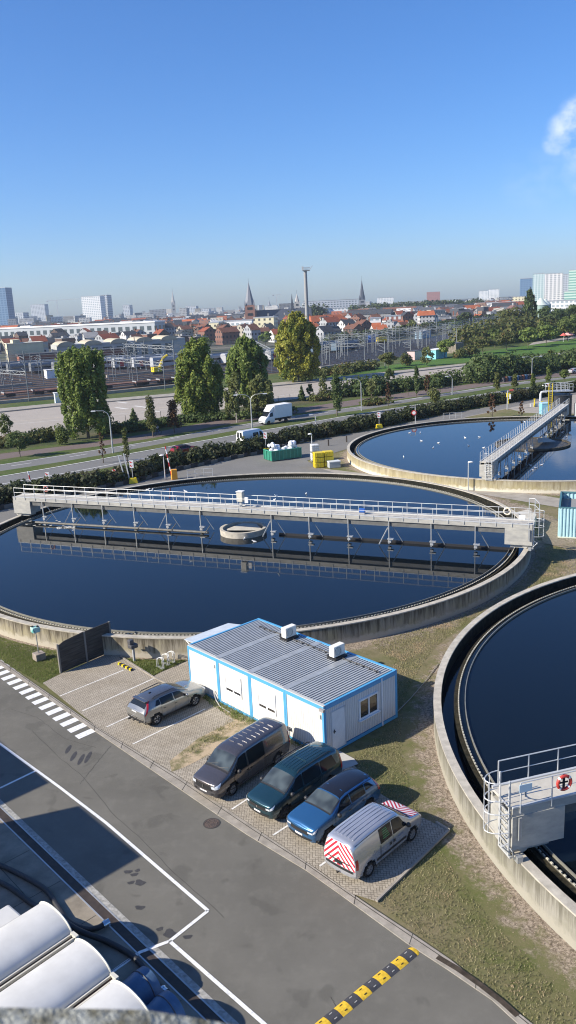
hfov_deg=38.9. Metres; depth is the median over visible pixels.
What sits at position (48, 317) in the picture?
town block
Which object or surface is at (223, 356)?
railway carriage
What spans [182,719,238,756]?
grass
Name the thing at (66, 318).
town block
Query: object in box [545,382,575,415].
access platform
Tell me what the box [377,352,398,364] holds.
park tree
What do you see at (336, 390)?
young tree
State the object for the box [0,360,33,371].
railway carriage
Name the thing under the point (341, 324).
house
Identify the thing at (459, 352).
park tree
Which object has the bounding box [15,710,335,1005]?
cracks
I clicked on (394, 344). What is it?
railway track
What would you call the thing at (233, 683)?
window
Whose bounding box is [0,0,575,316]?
sky
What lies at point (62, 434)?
shrub
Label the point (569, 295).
office block
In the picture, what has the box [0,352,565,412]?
path
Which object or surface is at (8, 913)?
tank cover
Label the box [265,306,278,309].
town block
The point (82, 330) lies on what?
house
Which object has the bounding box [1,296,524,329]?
town
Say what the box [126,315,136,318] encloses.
town block
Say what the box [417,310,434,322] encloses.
tiled building
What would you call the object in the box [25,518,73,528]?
foam
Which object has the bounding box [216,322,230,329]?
house
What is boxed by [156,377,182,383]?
flat wagon
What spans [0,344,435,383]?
railway track
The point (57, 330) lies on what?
house
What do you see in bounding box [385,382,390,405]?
young tree
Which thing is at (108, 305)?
tower block
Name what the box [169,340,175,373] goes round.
catenary mast
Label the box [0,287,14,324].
office tower
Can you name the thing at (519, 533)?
scraper bridge
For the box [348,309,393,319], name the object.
terrace
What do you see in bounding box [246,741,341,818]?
people carrier
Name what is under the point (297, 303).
church tower
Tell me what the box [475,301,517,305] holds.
apartment block
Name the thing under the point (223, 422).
cycle path
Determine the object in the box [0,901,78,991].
tank cover
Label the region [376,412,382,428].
warning sign
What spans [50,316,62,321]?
town block
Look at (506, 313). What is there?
park tree
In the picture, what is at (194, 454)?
hedge
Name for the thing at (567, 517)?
shipping container
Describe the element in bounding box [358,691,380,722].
window
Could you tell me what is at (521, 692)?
water
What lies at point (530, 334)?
park tree
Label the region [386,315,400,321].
brick block
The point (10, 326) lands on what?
terrace
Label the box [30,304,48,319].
office block
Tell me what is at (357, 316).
house
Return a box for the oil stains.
[65,745,192,938]
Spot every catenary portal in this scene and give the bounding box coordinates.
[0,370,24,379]
[106,356,165,388]
[125,343,172,370]
[249,338,271,369]
[321,333,367,342]
[329,343,364,361]
[344,336,388,345]
[393,334,426,346]
[395,329,437,343]
[418,325,461,348]
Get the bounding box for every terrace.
[0,325,18,327]
[38,321,64,324]
[104,318,131,321]
[138,318,171,320]
[171,318,206,321]
[202,315,229,319]
[209,313,233,315]
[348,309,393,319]
[383,306,415,308]
[426,303,449,306]
[463,304,480,308]
[474,306,502,313]
[490,301,524,306]
[492,302,515,306]
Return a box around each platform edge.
[0,383,31,387]
[0,384,175,403]
[106,369,174,377]
[319,359,379,368]
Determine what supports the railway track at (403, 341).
on the rail ballast
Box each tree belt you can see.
[303,303,328,315]
[323,313,494,342]
[348,297,484,309]
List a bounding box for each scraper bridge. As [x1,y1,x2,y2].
[13,484,544,550]
[479,398,568,480]
[483,744,575,863]
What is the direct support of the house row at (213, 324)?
on the terrain at (219, 348)
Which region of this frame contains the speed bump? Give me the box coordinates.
[315,947,418,1023]
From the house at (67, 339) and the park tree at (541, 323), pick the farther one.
the house at (67, 339)
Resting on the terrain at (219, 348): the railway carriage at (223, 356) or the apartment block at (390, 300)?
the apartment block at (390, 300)
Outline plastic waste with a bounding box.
[267,440,296,450]
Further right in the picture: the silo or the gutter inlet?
the silo
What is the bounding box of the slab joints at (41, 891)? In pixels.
[0,850,180,1000]
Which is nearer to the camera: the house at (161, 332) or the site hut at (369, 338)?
the site hut at (369, 338)
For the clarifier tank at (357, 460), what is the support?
on the ground at (474, 867)
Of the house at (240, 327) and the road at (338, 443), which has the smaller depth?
the road at (338, 443)
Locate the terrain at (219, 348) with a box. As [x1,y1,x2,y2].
[0,297,538,361]
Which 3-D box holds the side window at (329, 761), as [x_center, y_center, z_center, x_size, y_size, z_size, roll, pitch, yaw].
[1.755,10.925,35.548,0.147,0.488,0.969,11,20,43]
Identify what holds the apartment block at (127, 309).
on the terrain at (219, 348)
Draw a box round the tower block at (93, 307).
[81,296,105,320]
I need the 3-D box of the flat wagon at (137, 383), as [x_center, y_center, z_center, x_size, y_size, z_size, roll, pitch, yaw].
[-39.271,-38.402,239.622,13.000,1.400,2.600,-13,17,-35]
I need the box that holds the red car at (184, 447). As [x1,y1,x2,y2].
[170,444,193,451]
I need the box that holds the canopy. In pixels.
[184,623,239,643]
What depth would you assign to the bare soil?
39.96 m
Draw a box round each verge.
[0,368,569,453]
[0,372,575,494]
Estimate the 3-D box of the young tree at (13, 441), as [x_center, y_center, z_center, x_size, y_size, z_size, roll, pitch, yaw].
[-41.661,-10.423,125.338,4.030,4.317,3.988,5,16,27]
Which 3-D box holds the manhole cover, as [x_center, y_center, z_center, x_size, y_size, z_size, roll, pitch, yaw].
[-3.163,12.909,33.822,0.720,0.011,0.720,-3,14,0]
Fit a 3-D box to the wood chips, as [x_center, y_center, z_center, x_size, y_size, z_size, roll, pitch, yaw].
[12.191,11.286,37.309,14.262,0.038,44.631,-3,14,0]
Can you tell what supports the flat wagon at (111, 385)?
on the railway track at (108, 388)
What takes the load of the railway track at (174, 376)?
on the rail ballast
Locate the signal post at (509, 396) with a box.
[507,389,513,409]
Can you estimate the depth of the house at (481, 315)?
650.32 m
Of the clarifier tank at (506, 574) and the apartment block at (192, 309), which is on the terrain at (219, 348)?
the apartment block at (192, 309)
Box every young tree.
[4,430,33,456]
[98,432,105,462]
[121,427,131,462]
[144,395,156,436]
[166,399,181,432]
[306,384,312,395]
[318,371,327,394]
[331,374,342,415]
[365,378,378,397]
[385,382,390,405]
[403,376,413,391]
[412,366,419,396]
[423,375,430,394]
[487,394,495,416]
[492,371,500,389]
[511,373,518,387]
[518,401,524,413]
[530,373,535,385]
[545,365,552,382]
[559,369,570,381]
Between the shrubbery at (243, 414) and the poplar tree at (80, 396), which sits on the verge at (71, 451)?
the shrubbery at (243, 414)
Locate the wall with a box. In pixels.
[0,435,317,509]
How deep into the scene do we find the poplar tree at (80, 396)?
137.64 m
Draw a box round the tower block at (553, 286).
[544,273,562,300]
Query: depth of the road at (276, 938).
29.71 m
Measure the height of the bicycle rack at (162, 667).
0.618 m
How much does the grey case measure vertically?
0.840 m
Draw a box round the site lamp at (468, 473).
[468,461,472,490]
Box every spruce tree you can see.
[129,408,138,420]
[297,386,305,400]
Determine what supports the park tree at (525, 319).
on the bank grass at (273, 378)
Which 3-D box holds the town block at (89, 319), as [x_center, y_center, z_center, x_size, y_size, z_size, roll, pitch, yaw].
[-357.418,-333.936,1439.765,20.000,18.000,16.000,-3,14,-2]
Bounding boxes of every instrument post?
[30,625,45,661]
[127,639,137,661]
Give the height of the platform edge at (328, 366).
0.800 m
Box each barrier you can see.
[112,453,129,481]
[165,446,177,479]
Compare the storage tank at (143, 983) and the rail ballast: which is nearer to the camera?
the storage tank at (143, 983)
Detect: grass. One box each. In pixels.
[0,334,575,407]
[0,637,59,683]
[121,657,186,675]
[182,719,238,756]
[203,693,304,746]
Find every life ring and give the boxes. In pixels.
[503,507,510,514]
[556,774,571,790]
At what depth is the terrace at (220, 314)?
1353.08 m
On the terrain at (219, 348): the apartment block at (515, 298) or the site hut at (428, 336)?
the apartment block at (515, 298)
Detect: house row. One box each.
[209,321,223,329]
[323,307,347,313]
[548,299,575,310]
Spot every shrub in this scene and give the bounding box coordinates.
[55,423,71,444]
[426,387,440,402]
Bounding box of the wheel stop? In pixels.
[117,662,133,670]
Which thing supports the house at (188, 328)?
on the terrain at (219, 348)
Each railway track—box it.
[0,338,447,375]
[0,339,450,378]
[0,339,451,379]
[0,340,441,376]
[0,340,462,389]
[0,343,436,381]
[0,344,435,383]
[0,344,436,385]
[0,347,436,391]
[0,347,437,393]
[0,354,402,396]
[0,356,400,399]
[1,337,447,372]
[4,336,449,371]
[9,338,446,373]
[32,340,463,384]
[324,336,446,350]
[357,336,447,347]
[360,335,443,345]
[360,335,447,346]
[366,334,447,344]
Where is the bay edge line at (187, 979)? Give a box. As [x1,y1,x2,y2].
[0,799,238,1023]
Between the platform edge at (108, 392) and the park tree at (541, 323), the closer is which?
the platform edge at (108, 392)
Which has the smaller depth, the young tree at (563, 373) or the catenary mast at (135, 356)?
the young tree at (563, 373)
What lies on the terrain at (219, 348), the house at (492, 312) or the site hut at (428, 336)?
the house at (492, 312)
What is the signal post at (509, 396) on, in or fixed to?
on the lawn at (504, 412)
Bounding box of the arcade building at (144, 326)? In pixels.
[0,320,164,337]
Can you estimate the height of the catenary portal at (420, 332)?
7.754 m
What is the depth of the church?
809.64 m
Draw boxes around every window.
[128,345,136,354]
[142,344,147,353]
[152,343,160,353]
[165,343,171,352]
[224,671,241,699]
[257,687,275,715]
[292,774,303,791]
[302,763,320,784]
[320,755,336,772]
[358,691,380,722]
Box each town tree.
[202,337,213,345]
[257,331,271,345]
[406,319,415,335]
[446,321,462,329]
[456,312,472,321]
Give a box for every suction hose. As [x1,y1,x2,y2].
[0,862,110,931]
[0,879,169,990]
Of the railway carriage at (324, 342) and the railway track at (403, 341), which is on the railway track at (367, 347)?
the railway carriage at (324, 342)
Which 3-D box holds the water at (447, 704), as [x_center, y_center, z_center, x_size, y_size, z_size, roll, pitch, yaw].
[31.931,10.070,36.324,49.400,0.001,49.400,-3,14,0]
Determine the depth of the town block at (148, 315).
1459.93 m
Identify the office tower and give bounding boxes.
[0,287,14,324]
[520,278,532,296]
[568,270,575,290]
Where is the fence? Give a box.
[56,621,110,673]
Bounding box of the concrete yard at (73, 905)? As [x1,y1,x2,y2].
[0,820,202,1018]
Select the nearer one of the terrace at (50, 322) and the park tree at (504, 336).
the park tree at (504, 336)
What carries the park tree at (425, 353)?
on the park lawn at (557, 346)
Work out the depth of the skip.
112.94 m
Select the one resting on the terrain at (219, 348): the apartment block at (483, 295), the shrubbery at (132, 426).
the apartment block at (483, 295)
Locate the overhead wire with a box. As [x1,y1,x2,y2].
[0,315,493,373]
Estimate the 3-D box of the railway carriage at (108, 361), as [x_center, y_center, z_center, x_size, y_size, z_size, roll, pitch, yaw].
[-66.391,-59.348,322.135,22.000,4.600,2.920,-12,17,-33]
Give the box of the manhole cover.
[203,818,219,828]
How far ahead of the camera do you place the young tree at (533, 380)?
184.79 m
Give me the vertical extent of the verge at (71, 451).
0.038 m
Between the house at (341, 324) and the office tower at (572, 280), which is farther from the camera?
the office tower at (572, 280)
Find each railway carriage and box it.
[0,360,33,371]
[6,359,56,373]
[28,360,56,372]
[93,355,134,368]
[111,354,159,368]
[130,354,173,368]
[150,354,177,367]
[210,351,227,365]
[220,353,226,364]
[265,351,277,360]
[311,341,336,352]
[331,340,358,351]
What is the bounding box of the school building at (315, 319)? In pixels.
[309,314,346,324]
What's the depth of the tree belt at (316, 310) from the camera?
866.00 m
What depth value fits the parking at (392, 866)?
32.13 m
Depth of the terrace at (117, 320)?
1181.67 m
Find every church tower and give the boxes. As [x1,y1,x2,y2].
[294,290,299,307]
[359,276,364,306]
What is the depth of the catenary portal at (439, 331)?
348.01 m
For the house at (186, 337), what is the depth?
505.90 m
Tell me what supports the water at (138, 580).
in the clarifier tank at (506, 574)
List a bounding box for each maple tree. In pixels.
[0,413,13,435]
[384,368,394,379]
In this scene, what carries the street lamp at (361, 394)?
on the verge at (71, 451)
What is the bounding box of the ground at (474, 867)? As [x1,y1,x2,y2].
[0,381,575,1023]
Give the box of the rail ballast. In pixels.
[0,349,398,400]
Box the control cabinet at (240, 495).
[235,490,248,506]
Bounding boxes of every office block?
[15,312,28,322]
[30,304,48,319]
[427,291,439,301]
[564,291,575,299]
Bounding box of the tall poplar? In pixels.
[522,287,537,318]
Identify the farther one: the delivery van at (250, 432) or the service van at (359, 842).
the delivery van at (250, 432)
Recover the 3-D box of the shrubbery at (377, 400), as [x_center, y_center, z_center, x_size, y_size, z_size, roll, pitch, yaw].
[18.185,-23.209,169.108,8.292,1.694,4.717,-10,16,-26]
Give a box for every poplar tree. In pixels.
[51,341,113,440]
[173,334,226,415]
[223,332,268,399]
[273,310,320,381]
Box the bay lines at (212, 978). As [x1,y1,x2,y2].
[0,743,266,1023]
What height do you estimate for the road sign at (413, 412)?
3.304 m
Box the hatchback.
[127,680,205,724]
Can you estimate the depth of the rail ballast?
265.69 m
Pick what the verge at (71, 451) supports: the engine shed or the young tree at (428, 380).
the young tree at (428, 380)
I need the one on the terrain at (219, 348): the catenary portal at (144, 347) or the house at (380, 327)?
the house at (380, 327)
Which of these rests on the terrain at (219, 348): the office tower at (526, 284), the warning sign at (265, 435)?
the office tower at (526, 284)
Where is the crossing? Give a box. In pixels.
[0,660,94,738]
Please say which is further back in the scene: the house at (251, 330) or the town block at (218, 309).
the town block at (218, 309)
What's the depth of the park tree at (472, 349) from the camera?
291.57 m
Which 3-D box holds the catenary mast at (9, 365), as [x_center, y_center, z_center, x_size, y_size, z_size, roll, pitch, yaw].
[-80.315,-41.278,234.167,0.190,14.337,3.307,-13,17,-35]
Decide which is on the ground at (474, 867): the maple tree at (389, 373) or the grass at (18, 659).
the grass at (18, 659)
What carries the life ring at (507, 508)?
attached to the scraper bridge at (519, 533)
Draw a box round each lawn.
[328,339,575,376]
[465,409,542,417]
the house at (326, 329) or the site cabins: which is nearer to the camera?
the site cabins
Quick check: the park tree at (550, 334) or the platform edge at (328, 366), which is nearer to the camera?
the platform edge at (328, 366)
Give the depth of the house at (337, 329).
512.08 m
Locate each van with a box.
[193,717,289,797]
[236,428,262,440]
[324,800,420,878]
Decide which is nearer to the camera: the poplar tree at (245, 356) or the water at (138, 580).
the water at (138, 580)
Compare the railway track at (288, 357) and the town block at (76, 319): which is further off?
the town block at (76, 319)
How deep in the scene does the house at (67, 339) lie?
527.75 m
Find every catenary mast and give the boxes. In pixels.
[4,343,13,391]
[19,351,29,401]
[122,339,130,379]
[131,338,137,379]
[157,357,165,389]
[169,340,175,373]
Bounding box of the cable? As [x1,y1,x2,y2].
[398,663,438,710]
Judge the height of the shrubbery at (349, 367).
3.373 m
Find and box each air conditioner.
[279,624,298,641]
[326,642,346,660]
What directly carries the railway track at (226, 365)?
on the rail ballast
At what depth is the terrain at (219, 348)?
467.89 m
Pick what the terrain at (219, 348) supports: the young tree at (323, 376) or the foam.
the young tree at (323, 376)
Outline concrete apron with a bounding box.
[508,395,575,413]
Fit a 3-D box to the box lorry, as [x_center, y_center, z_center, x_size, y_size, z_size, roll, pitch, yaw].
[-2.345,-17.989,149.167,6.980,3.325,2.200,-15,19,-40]
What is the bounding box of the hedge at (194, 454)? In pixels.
[0,380,575,504]
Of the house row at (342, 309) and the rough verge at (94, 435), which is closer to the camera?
the rough verge at (94, 435)
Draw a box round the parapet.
[0,1007,227,1023]
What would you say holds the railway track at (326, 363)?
on the rail ballast
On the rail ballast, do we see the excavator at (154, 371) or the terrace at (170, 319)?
the excavator at (154, 371)
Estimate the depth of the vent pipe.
153.79 m
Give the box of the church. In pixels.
[244,283,311,320]
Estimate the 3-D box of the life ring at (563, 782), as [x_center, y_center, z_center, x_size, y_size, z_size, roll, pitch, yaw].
[9.702,9.505,28.645,0.639,0.640,0.128,-7,15,-15]
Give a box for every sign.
[129,460,137,483]
[263,432,268,448]
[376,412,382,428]
[410,407,415,423]
[519,783,531,796]
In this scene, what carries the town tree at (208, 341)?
on the terrain at (219, 348)
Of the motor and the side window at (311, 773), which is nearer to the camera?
the side window at (311, 773)
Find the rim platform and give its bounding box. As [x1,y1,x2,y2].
[519,498,539,525]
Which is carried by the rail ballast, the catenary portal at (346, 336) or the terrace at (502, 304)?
the catenary portal at (346, 336)
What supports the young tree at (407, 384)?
on the terrain at (219, 348)
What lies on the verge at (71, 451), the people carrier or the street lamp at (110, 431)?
the street lamp at (110, 431)
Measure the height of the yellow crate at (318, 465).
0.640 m
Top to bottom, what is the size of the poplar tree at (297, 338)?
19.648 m
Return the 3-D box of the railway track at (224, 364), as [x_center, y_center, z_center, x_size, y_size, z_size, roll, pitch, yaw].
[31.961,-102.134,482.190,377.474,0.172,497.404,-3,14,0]
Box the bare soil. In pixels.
[170,695,294,770]
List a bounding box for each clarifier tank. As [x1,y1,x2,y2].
[0,472,530,658]
[347,416,575,492]
[433,573,575,950]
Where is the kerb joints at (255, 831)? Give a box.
[2,662,528,1023]
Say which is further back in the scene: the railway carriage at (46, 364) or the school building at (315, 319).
the school building at (315, 319)
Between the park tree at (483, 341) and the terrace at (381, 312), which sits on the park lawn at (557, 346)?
the park tree at (483, 341)
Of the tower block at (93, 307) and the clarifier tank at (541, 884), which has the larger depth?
the tower block at (93, 307)
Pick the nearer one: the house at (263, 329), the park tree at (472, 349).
the park tree at (472, 349)
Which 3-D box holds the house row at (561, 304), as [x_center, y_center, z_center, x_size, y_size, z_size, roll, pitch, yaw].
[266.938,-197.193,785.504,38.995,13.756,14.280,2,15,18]
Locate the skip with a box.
[263,447,301,460]
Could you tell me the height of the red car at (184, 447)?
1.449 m
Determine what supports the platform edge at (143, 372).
on the rail ballast
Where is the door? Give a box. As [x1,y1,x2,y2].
[331,705,345,748]
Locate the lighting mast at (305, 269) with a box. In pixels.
[302,266,311,320]
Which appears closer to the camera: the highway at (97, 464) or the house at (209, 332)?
the highway at (97, 464)
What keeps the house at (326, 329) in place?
on the terrain at (219, 348)
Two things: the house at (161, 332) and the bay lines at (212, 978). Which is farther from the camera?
the house at (161, 332)
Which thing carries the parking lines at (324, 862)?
on the parking at (164, 747)
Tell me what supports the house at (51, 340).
on the terrain at (219, 348)
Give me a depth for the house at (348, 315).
715.38 m
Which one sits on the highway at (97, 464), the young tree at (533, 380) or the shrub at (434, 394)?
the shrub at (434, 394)
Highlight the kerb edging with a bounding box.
[117,655,449,901]
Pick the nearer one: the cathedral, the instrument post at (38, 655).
the instrument post at (38, 655)
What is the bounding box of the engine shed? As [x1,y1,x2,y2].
[43,335,184,354]
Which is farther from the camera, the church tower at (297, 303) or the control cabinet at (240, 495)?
the church tower at (297, 303)
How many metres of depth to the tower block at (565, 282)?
1643.79 m
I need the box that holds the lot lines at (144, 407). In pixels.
[21,389,331,423]
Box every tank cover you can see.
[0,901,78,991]
[0,905,19,927]
[0,938,118,1008]
[77,980,147,1009]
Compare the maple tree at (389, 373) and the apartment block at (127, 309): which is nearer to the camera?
the maple tree at (389, 373)
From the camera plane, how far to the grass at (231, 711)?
42.77 m
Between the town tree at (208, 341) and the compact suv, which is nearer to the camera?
the compact suv
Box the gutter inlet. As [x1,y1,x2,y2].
[436,955,519,1016]
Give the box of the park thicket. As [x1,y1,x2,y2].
[447,310,575,344]
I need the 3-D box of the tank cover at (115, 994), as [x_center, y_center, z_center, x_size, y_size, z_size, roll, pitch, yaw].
[-8.070,15.751,19.633,2.260,1.907,11.100,10,19,41]
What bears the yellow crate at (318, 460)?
on the yellow crate at (318, 465)
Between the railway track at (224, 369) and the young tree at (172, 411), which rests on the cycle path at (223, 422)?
the young tree at (172, 411)
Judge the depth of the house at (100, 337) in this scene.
482.53 m
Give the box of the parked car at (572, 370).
[568,368,575,373]
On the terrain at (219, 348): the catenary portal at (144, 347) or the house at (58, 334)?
the house at (58, 334)
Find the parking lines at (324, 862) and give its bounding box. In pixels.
[60,670,325,865]
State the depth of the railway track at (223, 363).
336.99 m
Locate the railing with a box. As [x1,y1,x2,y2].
[187,468,212,478]
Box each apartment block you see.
[122,305,132,317]
[185,306,197,312]
[224,319,253,325]
[253,316,277,327]
[303,299,358,307]
[377,297,393,303]
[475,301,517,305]
[479,290,487,299]
[488,289,498,299]
[512,296,524,300]
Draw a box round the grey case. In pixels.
[327,460,340,467]
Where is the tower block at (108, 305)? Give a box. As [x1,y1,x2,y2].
[101,295,112,317]
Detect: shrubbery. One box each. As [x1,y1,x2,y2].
[0,425,57,448]
[94,416,181,433]
[176,406,298,422]
[306,359,379,375]
[306,387,355,400]
[328,374,395,396]
[358,395,394,405]
[389,368,467,391]
[460,350,537,383]
[504,352,562,374]
[545,348,575,370]
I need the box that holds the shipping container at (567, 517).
[558,491,575,538]
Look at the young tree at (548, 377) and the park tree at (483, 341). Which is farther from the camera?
the park tree at (483, 341)
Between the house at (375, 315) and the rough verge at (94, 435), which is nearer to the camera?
the rough verge at (94, 435)
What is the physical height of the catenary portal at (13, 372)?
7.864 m
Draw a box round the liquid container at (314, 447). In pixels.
[310,443,319,452]
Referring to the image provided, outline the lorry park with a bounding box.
[0,366,465,436]
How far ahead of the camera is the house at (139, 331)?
567.09 m
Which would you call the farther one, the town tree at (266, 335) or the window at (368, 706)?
the town tree at (266, 335)
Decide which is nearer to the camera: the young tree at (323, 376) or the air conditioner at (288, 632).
the air conditioner at (288, 632)
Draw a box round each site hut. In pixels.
[44,368,69,378]
[53,392,60,402]
[365,334,377,342]
[406,350,422,359]
[414,330,430,338]
[426,348,446,358]
[447,342,463,352]
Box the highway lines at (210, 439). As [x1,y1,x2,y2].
[0,376,574,483]
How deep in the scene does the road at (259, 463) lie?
108.36 m
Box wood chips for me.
[392,606,575,996]
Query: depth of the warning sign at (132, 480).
102.04 m
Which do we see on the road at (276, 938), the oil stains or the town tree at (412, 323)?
the oil stains
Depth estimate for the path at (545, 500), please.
86.08 m
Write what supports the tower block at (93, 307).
on the terrain at (219, 348)
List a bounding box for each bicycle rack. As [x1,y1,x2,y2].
[156,657,164,669]
[161,653,170,665]
[167,651,175,662]
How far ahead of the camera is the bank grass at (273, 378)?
237.22 m
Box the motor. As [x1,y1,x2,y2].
[359,508,365,513]
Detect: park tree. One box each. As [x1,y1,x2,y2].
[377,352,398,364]
[399,352,412,365]
[419,345,434,365]
[437,339,454,357]
[452,347,467,357]
[464,343,480,355]
[473,336,497,353]
[488,328,502,345]
[494,310,503,318]
[494,331,519,350]
[498,307,529,321]
[512,317,533,340]
[518,327,538,342]
[536,306,569,320]
[536,320,550,331]
[537,325,561,342]
[556,314,575,340]
[563,304,575,316]
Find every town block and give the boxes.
[7,319,18,324]
[19,318,36,322]
[45,315,52,320]
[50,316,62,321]
[63,316,73,321]
[74,315,85,321]
[78,317,91,322]
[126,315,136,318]
[137,314,155,317]
[149,309,166,316]
[179,308,189,317]
[193,311,209,315]
[216,307,222,313]
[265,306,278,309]
[279,303,293,308]
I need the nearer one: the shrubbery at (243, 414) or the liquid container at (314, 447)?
the liquid container at (314, 447)
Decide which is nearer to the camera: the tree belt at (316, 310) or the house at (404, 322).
the house at (404, 322)
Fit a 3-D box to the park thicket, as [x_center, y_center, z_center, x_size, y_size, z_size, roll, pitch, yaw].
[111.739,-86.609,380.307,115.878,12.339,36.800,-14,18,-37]
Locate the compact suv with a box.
[287,767,379,842]
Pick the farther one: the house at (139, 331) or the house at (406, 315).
the house at (406, 315)
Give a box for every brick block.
[370,317,380,322]
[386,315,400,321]
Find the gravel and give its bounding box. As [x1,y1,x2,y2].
[536,518,575,550]
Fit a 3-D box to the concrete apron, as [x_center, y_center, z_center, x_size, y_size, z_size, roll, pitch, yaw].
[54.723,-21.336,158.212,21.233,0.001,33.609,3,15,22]
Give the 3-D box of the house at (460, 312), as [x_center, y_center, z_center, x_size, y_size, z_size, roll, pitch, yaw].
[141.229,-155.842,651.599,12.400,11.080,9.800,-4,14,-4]
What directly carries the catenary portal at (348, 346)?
on the rail ballast
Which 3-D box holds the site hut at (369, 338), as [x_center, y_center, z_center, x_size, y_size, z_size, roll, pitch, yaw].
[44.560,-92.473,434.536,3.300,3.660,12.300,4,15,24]
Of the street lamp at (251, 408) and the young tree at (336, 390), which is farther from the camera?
the young tree at (336, 390)
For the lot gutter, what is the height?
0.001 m
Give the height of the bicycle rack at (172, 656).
0.618 m
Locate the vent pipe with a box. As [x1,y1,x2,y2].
[530,391,546,406]
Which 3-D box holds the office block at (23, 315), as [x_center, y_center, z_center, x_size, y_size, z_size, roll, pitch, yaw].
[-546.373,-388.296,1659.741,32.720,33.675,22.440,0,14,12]
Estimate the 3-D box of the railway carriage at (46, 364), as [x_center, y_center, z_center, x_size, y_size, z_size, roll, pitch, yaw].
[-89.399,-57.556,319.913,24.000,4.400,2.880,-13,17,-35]
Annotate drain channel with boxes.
[0,808,224,1022]
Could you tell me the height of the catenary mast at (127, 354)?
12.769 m
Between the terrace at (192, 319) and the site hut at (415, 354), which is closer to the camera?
the site hut at (415, 354)
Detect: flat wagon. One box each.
[1,386,57,396]
[31,388,56,394]
[107,379,150,387]
[132,377,173,385]
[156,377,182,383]
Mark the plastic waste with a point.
(291, 444)
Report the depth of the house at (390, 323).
539.26 m
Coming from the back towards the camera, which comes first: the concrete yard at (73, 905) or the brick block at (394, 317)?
the brick block at (394, 317)
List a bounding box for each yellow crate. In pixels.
[313,451,323,457]
[313,457,323,462]
[313,462,323,467]
[322,450,333,456]
[324,456,333,461]
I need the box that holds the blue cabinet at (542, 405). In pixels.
[539,402,547,414]
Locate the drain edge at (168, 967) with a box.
[0,806,226,1022]
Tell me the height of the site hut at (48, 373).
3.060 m
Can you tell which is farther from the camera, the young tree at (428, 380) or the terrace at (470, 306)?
the terrace at (470, 306)
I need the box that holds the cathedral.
[171,292,175,313]
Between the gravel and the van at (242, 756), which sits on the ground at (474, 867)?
the gravel
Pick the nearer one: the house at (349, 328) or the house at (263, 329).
the house at (349, 328)
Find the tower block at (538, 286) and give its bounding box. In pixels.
[532,273,544,300]
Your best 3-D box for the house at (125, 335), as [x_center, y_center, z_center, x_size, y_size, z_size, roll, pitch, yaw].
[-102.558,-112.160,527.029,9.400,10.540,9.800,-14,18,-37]
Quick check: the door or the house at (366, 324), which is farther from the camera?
the house at (366, 324)
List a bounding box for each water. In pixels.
[0,478,510,631]
[359,420,575,479]
[441,604,525,811]
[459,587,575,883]
[466,590,575,873]
[503,515,523,561]
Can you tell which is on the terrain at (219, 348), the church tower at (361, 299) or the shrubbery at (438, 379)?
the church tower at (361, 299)
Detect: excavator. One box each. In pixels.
[150,354,167,374]
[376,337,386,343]
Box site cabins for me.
[187,618,397,749]
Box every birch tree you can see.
[222,371,247,421]
[246,374,274,412]
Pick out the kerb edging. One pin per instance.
(409, 868)
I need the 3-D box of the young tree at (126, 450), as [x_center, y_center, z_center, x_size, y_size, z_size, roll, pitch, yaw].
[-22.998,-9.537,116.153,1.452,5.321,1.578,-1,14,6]
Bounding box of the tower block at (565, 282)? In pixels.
[562,274,568,299]
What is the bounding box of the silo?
[533,298,548,316]
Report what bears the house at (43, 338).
on the terrain at (219, 348)
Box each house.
[0,335,13,338]
[0,337,20,350]
[4,339,43,360]
[14,331,27,341]
[28,335,48,351]
[47,336,55,348]
[48,331,68,337]
[51,328,65,332]
[55,336,74,342]
[72,333,82,342]
[79,328,90,332]
[82,331,97,339]
[94,332,119,341]
[95,330,107,333]
[119,330,136,339]
[127,333,142,339]
[134,328,146,333]
[141,332,156,337]
[153,328,169,335]
[165,322,173,335]
[174,329,190,335]
[176,325,192,334]
[178,334,192,344]
[189,334,207,341]
[193,326,202,334]
[194,323,212,328]
[198,326,215,341]
[214,326,239,344]
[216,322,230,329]
[218,324,229,327]
[236,323,248,337]
[243,323,260,340]
[260,326,269,333]
[262,323,274,328]
[268,329,277,341]
[316,324,334,340]
[319,316,339,325]
[331,325,340,333]
[337,318,355,330]
[343,323,363,334]
[345,313,352,318]
[350,313,365,319]
[354,319,371,329]
[368,313,381,321]
[369,323,387,331]
[381,320,397,328]
[393,310,402,314]
[396,320,407,325]
[401,311,413,321]
[414,310,420,322]
[439,314,450,320]
[441,317,456,321]
[456,310,473,315]
[474,313,486,320]
[487,310,497,319]
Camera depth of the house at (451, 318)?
609.23 m
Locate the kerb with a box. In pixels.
[0,660,531,1023]
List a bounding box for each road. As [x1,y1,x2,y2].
[0,392,575,522]
[0,665,516,1023]
[112,443,333,489]
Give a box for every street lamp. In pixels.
[91,410,113,452]
[233,393,266,427]
[348,378,361,410]
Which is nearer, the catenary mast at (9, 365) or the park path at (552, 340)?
the catenary mast at (9, 365)
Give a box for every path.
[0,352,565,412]
[0,373,575,459]
[221,460,559,506]
[338,750,357,769]
[530,335,575,344]
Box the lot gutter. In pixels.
[12,405,180,421]
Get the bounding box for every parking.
[43,655,234,776]
[176,743,445,900]
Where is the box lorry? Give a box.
[259,402,291,424]
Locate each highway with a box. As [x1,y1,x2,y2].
[0,376,575,470]
[0,381,571,485]
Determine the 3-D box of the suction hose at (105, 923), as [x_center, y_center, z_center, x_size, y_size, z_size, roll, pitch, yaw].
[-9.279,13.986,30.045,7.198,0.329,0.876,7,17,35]

